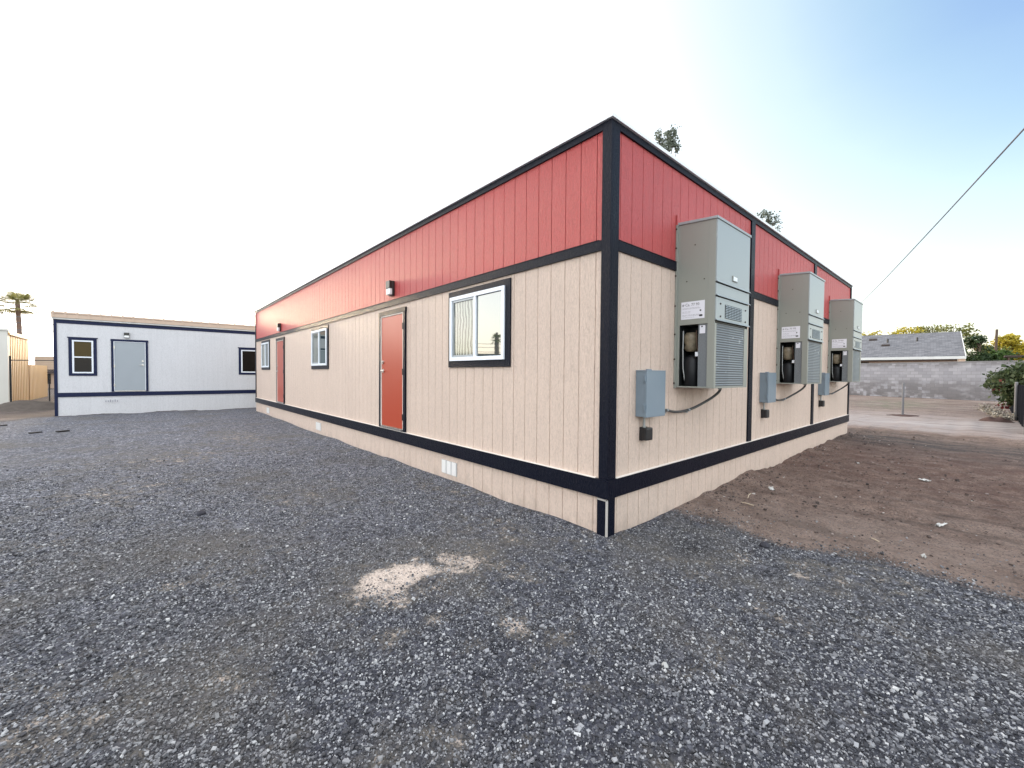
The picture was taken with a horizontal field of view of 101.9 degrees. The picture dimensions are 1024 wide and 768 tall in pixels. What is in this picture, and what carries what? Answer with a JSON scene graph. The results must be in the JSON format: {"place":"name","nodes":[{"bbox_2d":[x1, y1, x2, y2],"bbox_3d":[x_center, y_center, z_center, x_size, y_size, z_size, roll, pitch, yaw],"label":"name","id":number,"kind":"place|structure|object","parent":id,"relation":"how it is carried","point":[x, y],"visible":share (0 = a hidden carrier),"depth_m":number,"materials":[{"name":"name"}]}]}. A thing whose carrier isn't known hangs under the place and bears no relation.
{"place":"outdoors","nodes":[
{"label":"outdoors","id":0,"kind":"place"},
{"bbox_2d":[0,315,51,318],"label":"reflected cable","id":1,"kind":"object","parent":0,"point":[28,317],"visible":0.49,"depth_m":27.57,"materials":[{"name":"white"}]},
{"bbox_2d":[7,322,52,324],"bbox_3d":[-36.392,-3.667,15.662,0.038,0.540,31.326,1,1,20],"label":"reflected cable","id":2,"kind":"object","parent":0,"point":[28,323],"visible":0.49,"depth_m":27.58,"materials":[{"name":"white"}]},
{"bbox_2d":[0,388,1023,767],"bbox_3d":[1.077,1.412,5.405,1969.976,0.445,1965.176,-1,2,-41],"label":"ground","id":3,"kind":"structure","parent":0,"point":[104,438],"depth_m":3.39,"materials":[{"name":"grey gravel"}]},
{"bbox_2d":[0,328,29,403],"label":"metal storage building","id":4,"kind":"structure","parent":3,"relation":"on","point":[14,345],"depth_m":20.57,"materials":[{"name":"beige metal"}]},
{"bbox_2d":[0,290,44,334],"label":"fan palm","id":5,"kind":"object","parent":3,"relation":"on","point":[18,298],"visible":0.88,"depth_m":37.93,"materials":[{"name":"green plant"}]},
{"bbox_2d":[0,400,54,411],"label":"soil mound","id":6,"kind":"object","parent":3,"relation":"on","point":[27,405],"visible":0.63,"depth_m":17.89,"materials":[{"name":"beige soil"}]},
{"bbox_2d":[9,356,53,401],"bbox_3d":[-21.455,0.024,18.914,2.867,2.600,0.070,0,1,0],"label":"chain link fence","id":7,"kind":"object","parent":3,"relation":"on","point":[10,379],"visible":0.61,"depth_m":18.90,"materials":[{"name":"black metal"}]},
{"bbox_2d":[29,365,47,399],"bbox_3d":[-28.940,0.136,25.281,0.230,2.560,5.677,-1,2,-41],"label":"sheet metal fence","id":8,"kind":"object","parent":3,"relation":"on","point":[35,383],"visible":0.57,"depth_m":25.08,"materials":[{"name":"metal"}]},
{"bbox_2d":[35,356,53,387],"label":"distant house","id":9,"kind":"structure","parent":3,"relation":"on","point":[50,368],"depth_m":39.88,"materials":[{"name":"beige paint"}]},
{"bbox_2d":[50,310,255,415],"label":"white building","id":10,"kind":"structure","parent":3,"relation":"on","point":[102,364],"depth_m":16.98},
{"bbox_2d":[67,337,97,375],"bbox_3d":[-16.270,-1.040,15.742,0.813,1.455,0.034,-1,2,-41],"label":"window","id":11,"kind":"structure","parent":10,"relation":"in","point":[81,350],"depth_m":15.74,"materials":[{"name":"glass"}]},
{"bbox_2d":[110,339,148,391],"bbox_3d":[-15.272,-0.737,16.601,1.110,2.065,0.081,-1,2,-41],"label":"door","id":12,"kind":"structure","parent":10,"relation":"in","point":[129,371],"depth_m":16.61,"materials":[{"name":"grey paint"}]},
{"bbox_2d":[238,347,254,374],"bbox_3d":[-12.009,-1.065,19.504,1.460,1.255,0.034,-1,2,-41],"label":"window","id":13,"kind":"structure","parent":10,"relation":"in","point":[246,355],"depth_m":19.25,"materials":[{"name":"black glass"}]},
{"bbox_2d":[196,510,205,515],"bbox_3d":[-3.502,1.458,4.678,0.093,0.069,0.100,-1,2,-41],"label":"rock","id":14,"kind":"object","parent":3,"relation":"on","point":[200,512],"visible":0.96,"depth_m":4.65,"materials":[{"name":"grey stone"}]},
{"bbox_2d":[254,112,853,536],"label":"modular building","id":15,"kind":"structure","parent":3,"relation":"on","point":[510,336],"depth_m":5.30,"materials":[{"name":"beige wood"}]},
{"bbox_2d":[261,339,269,369],"bbox_3d":[-9.167,-1.071,15.430,0.039,1.087,1.377,-1,2,-41],"label":"window","id":16,"kind":"structure","parent":15,"relation":"in","point":[265,345],"depth_m":15.43,"materials":[{"name":"white glass"}]},
{"bbox_2d":[277,323,280,331],"bbox_3d":[-7.697,-1.868,13.704,0.104,0.260,0.155,-1,2,-41],"label":"wall light","id":17,"kind":"object","parent":15,"relation":"attached to","point":[279,327],"visible":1,"depth_m":13.65,"materials":[{"name":"brown metal"}]},
{"bbox_2d":[276,337,284,403],"bbox_3d":[-7.688,-0.448,13.731,0.081,2.160,1.075,-1,2,-41],"label":"door","id":18,"kind":"structure","parent":15,"relation":"in","point":[280,342],"depth_m":13.72,"materials":[{"name":"red paint"}]},
{"bbox_2d":[311,324,328,368],"bbox_3d":[-4.945,-0.926,10.649,0.039,1.087,1.377,-1,2,-41],"label":"window","id":19,"kind":"structure","parent":15,"relation":"in","point":[319,335],"depth_m":10.60,"materials":[{"name":"white glass"}]},
{"bbox_2d":[386,280,394,296],"bbox_3d":[-2.193,-1.719,7.472,0.104,0.260,0.155,-1,2,-41],"label":"wall light","id":20,"kind":"object","parent":15,"relation":"attached to","point":[390,288],"visible":1,"depth_m":7.42,"materials":[{"name":"brown metal"}]},
{"bbox_2d":[379,306,406,431],"bbox_3d":[-2.194,-0.260,7.512,0.081,2.160,1.075,-1,2,-41],"label":"door","id":21,"kind":"structure","parent":15,"relation":"in","point":[392,329],"depth_m":7.49,"materials":[{"name":"red paint"}]},
{"bbox_2d":[448,277,511,366],"bbox_3d":[-0.479,-0.773,5.594,0.039,1.087,1.377,-1,2,-41],"label":"window","id":22,"kind":"structure","parent":15,"relation":"in","point":[479,317],"depth_m":5.52,"materials":[{"name":"glass"}]},
{"bbox_2d":[639,417,652,440],"bbox_3d":[1.427,0.472,4.420,0.124,0.258,0.094,-1,2,-41],"label":"outlet box","id":23,"kind":"object","parent":15,"relation":"attached to","point":[645,433],"visible":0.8,"depth_m":4.39,"materials":[{"name":"black plastic"}]},
{"bbox_2d":[635,369,665,417],"bbox_3d":[1.475,0.093,4.425,0.400,0.502,0.133,-1,2,-41],"label":"disconnect box","id":24,"kind":"object","parent":15,"relation":"attached to","point":[650,392],"visible":1,"depth_m":4.33,"materials":[{"name":"grey metal"}]},
{"bbox_2d":[673,215,751,387],"bbox_3d":[2.435,-0.958,5.011,1.013,2.015,0.480,-1,2,-41],"label":"air conditioner","id":25,"kind":"object","parent":15,"relation":"attached to","point":[711,306],"visible":1,"depth_m":4.76,"materials":[{"name":"grey metal"}]},
{"bbox_2d":[665,388,721,412],"bbox_3d":[2.031,0.184,4.893,1.060,0.328,0.235,0,2,-27],"label":"flexible conduit","id":26,"kind":"object","parent":25,"relation":"attached to","point":[698,405],"visible":0.7,"depth_m":5.02,"materials":[{"name":"metal"}]},
{"bbox_2d":[761,402,768,417],"bbox_3d":[4.175,0.431,6.845,0.124,0.258,0.094,-1,2,-41],"label":"outlet box","id":27,"kind":"object","parent":15,"relation":"attached to","point":[764,413],"visible":0.94,"depth_m":6.82,"materials":[{"name":"black plastic"}]},
{"bbox_2d":[759,372,775,402],"bbox_3d":[4.221,0.052,6.848,0.400,0.502,0.133,-1,2,-41],"label":"disconnect box","id":28,"kind":"object","parent":15,"relation":"attached to","point":[767,393],"visible":1,"depth_m":6.75,"materials":[{"name":"grey metal"}]},
{"bbox_2d":[776,269,824,383],"bbox_3d":[5.175,-1.003,7.429,1.013,2.015,0.480,-1,2,-41],"label":"air conditioner","id":29,"kind":"object","parent":15,"relation":"attached to","point":[800,315],"visible":0.98,"depth_m":7.17,"materials":[{"name":"grey metal"}]},
{"bbox_2d":[776,384,806,400],"bbox_3d":[4.776,0.142,7.317,1.060,0.328,0.235,0,2,-27],"label":"flexible conduit","id":30,"kind":"object","parent":29,"relation":"attached to","point":[798,391],"visible":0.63,"depth_m":7.46,"materials":[{"name":"metal"}]},
{"bbox_2d":[818,395,824,406],"bbox_3d":[6.907,0.378,9.257,0.124,0.258,0.094,-1,2,-41],"label":"outlet box","id":31,"kind":"object","parent":15,"relation":"attached to","point":[821,403],"visible":1,"depth_m":9.24,"materials":[{"name":"black plastic"}]},
{"bbox_2d":[818,373,829,394],"bbox_3d":[6.959,-0.003,9.265,0.400,0.502,0.133,-1,2,-41],"label":"disconnect box","id":32,"kind":"object","parent":15,"relation":"attached to","point":[823,387],"visible":0.94,"depth_m":9.15,"materials":[{"name":"grey metal"}]},
{"bbox_2d":[827,296,862,381],"bbox_3d":[7.919,-1.049,9.851,1.013,2.015,0.480,-1,2,-41],"label":"air conditioner","id":33,"kind":"object","parent":15,"relation":"attached to","point":[844,340],"visible":0.94,"depth_m":9.58,"materials":[{"name":"grey metal"}]},
{"bbox_2d":[829,382,849,394],"bbox_3d":[7.514,0.088,9.734,1.060,0.328,0.235,0,2,-27],"label":"flexible conduit","id":34,"kind":"object","parent":33,"relation":"attached to","point":[832,393],"visible":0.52,"depth_m":9.88,"materials":[{"name":"metal"}]},
{"bbox_2d":[662,662,668,668],"bbox_3d":[0.848,1.555,2.294,0.037,0.024,0.036,1,1,8],"label":"rock","id":35,"kind":"object","parent":3,"relation":"on","point":[665,664],"visible":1,"depth_m":2.29,"materials":[{"name":"white stone"}]},
{"bbox_2d":[654,124,681,156],"bbox_3d":[7.711,-5.943,22.349,3.480,15.022,3.340,1,1,19],"label":"tall tree","id":36,"kind":"object","parent":3,"relation":"on","point":[670,142],"visible":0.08,"depth_m":21.63,"materials":[{"name":"green plant"}]},
{"bbox_2d":[760,542,769,547],"bbox_3d":[2.376,1.516,3.905,0.083,0.063,0.089,-1,2,-41],"label":"rock","id":37,"kind":"object","parent":3,"relation":"on","point":[765,544],"visible":0.95,"depth_m":3.88,"materials":[{"name":"grey stone"}]},
{"bbox_2d":[757,209,782,231],"bbox_3d":[15.708,-4.696,26.189,3.858,12.476,3.800,-1,2,-41],"label":"tall tree","id":38,"kind":"object","parent":3,"relation":"on","point":[769,219],"visible":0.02,"depth_m":25.64,"materials":[{"name":"green plant"}]},
{"bbox_2d":[675,430,1023,602],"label":"soil clods","id":39,"kind":"object","parent":3,"relation":"on","point":[817,502],"visible":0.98,"depth_m":5.80,"materials":[{"name":"brown soil"}]},
{"bbox_2d":[861,330,898,335],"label":"background tree","id":40,"kind":"object","parent":3,"relation":"on","point":[873,333],"visible":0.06,"depth_m":58.39,"materials":[{"name":"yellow plant"}]},
{"bbox_2d":[901,383,904,414],"bbox_3d":[16.342,0.753,17.358,0.099,1.600,0.099,-1,2,-41],"label":"steel post","id":41,"kind":"object","parent":3,"relation":"on","point":[902,402],"visible":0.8,"depth_m":17.34,"materials":[{"name":"grey metal"}]},
{"bbox_2d":[889,414,918,416],"bbox_3d":[16.272,1.316,17.355,1.400,0.101,1.600,-1,2,-41],"label":"soil mound","id":42,"kind":"object","parent":3,"relation":"on","point":[905,415],"visible":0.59,"depth_m":17.15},
{"bbox_2d":[889,326,926,334],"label":"background tree","id":43,"kind":"object","parent":3,"relation":"on","point":[905,329],"visible":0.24,"depth_m":57.59,"materials":[{"name":"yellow plant"}]},
{"bbox_2d":[861,331,965,362],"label":"shingled house","id":44,"kind":"structure","parent":3,"relation":"on","point":[929,347],"depth_m":33.36,"materials":[{"name":"grey"}]},
{"bbox_2d":[849,360,1023,401],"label":"block wall","id":45,"kind":"structure","parent":3,"relation":"on","point":[960,380],"depth_m":26.67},
{"bbox_2d":[908,324,968,348],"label":"background tree","id":46,"kind":"object","parent":3,"relation":"on","point":[927,328],"visible":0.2,"depth_m":59.65,"materials":[{"name":"green plant"}]},
{"bbox_2d":[935,522,946,526],"bbox_3d":[4.673,1.526,4.511,0.178,0.033,0.038,0,1,-18],"label":"paper scrap","id":47,"kind":"object","parent":3,"relation":"on","point":[940,524],"visible":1,"depth_m":4.50,"materials":[{"name":"white paper"}]},
{"bbox_2d":[933,322,991,348],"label":"background tree","id":48,"kind":"object","parent":3,"relation":"on","point":[965,333],"visible":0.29,"depth_m":55.27,"materials":[{"name":"green plant"}]},
{"bbox_2d":[963,335,1002,360],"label":"dark tree","id":49,"kind":"object","parent":3,"relation":"on","point":[974,343],"visible":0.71,"depth_m":40.02,"materials":[{"name":"green plant"}]},
{"bbox_2d":[973,403,1000,410],"bbox_3d":[22.444,1.080,19.710,0.740,0.442,0.815,0,1,-15],"label":"weed tuft","id":50,"kind":"object","parent":3,"relation":"on","point":[984,407],"visible":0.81,"depth_m":19.62,"materials":[{"name":"beige plant"}]},
{"bbox_2d":[979,406,1002,413],"bbox_3d":[20.826,1.170,18.051,0.714,0.405,0.752,1,1,15],"label":"weed tuft","id":51,"kind":"object","parent":3,"relation":"on","point":[989,409],"visible":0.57,"depth_m":18.00,"materials":[{"name":"beige plant"}]},
{"bbox_2d":[974,344,1013,352],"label":"olive shrub","id":52,"kind":"object","parent":3,"relation":"on","point":[998,347],"visible":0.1,"depth_m":47.06,"materials":[{"name":"green plant"}]},
{"bbox_2d":[994,329,997,351],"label":"utility pole","id":53,"kind":"object","parent":3,"relation":"on","point":[996,339],"visible":0.43,"depth_m":44.94,"materials":[{"name":"wood"}]},
{"bbox_2d":[978,417,1014,422],"bbox_3d":[17.661,1.300,15.177,1.000,0.215,1.000,-1,2,-41],"label":"soil mound","id":54,"kind":"object","parent":3,"relation":"on","point":[997,419],"visible":0.75,"depth_m":14.99,"materials":[{"name":"brown soil"}]},
{"bbox_2d":[984,409,1009,417],"bbox_3d":[19.533,1.200,16.695,0.776,0.393,0.765,0,2,-28],"label":"weed tuft","id":55,"kind":"object","parent":3,"relation":"on","point":[992,412],"visible":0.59,"depth_m":16.71,"materials":[{"name":"beige plant"}]},
{"bbox_2d":[981,347,1019,360],"bbox_3d":[46.824,-1.172,40.628,2.982,4.836,3.552,-1,2,-41],"label":"green shrub","id":56,"kind":"object","parent":3,"relation":"on","point":[1000,354],"visible":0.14,"depth_m":39.69,"materials":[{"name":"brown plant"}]},
{"bbox_2d":[980,356,1023,408],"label":"red tipped bush","id":57,"kind":"object","parent":3,"relation":"on","point":[1001,383],"visible":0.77,"depth_m":16.44,"materials":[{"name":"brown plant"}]},
{"bbox_2d":[993,411,1016,419],"bbox_3d":[18.670,1.226,15.684,0.753,0.446,0.716,-1,2,-41],"label":"weed tuft","id":58,"kind":"object","parent":3,"relation":"on","point":[1008,415],"visible":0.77,"depth_m":15.62,"materials":[{"name":"beige plant"}]},
{"bbox_2d":[990,333,1023,359],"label":"yellow tree","id":59,"kind":"object","parent":3,"relation":"on","point":[1012,340],"visible":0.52,"depth_m":59.24,"materials":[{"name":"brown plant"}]},
{"bbox_2d":[1003,355,1023,360],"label":"shade canopy","id":60,"kind":"object","parent":3,"relation":"on","point":[1008,357],"visible":0.46,"depth_m":35.93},
{"bbox_2d":[1008,382,1023,426],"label":"screened fence","id":61,"kind":"object","parent":3,"relation":"on","point":[1017,407],"visible":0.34,"depth_m":15.45,"materials":[{"name":"grey metal"}]},
{"bbox_2d":[0,439,1023,767],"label":"gravel","id":62,"kind":"structure","parent":0,"point":[888,741],"depth_m":2.43,"materials":[{"name":"grey gravel"}]},
{"bbox_2d":[0,0,1023,364],"label":"sky","id":63,"kind":"structure","parent":0,"point":[186,160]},
{"bbox_2d":[867,128,1023,296],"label":"power cable","id":64,"kind":"object","parent":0,"point":[1010,143],"visible":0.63,"depth_m":15.77,"materials":[{"name":"black rubber"}]}
]}

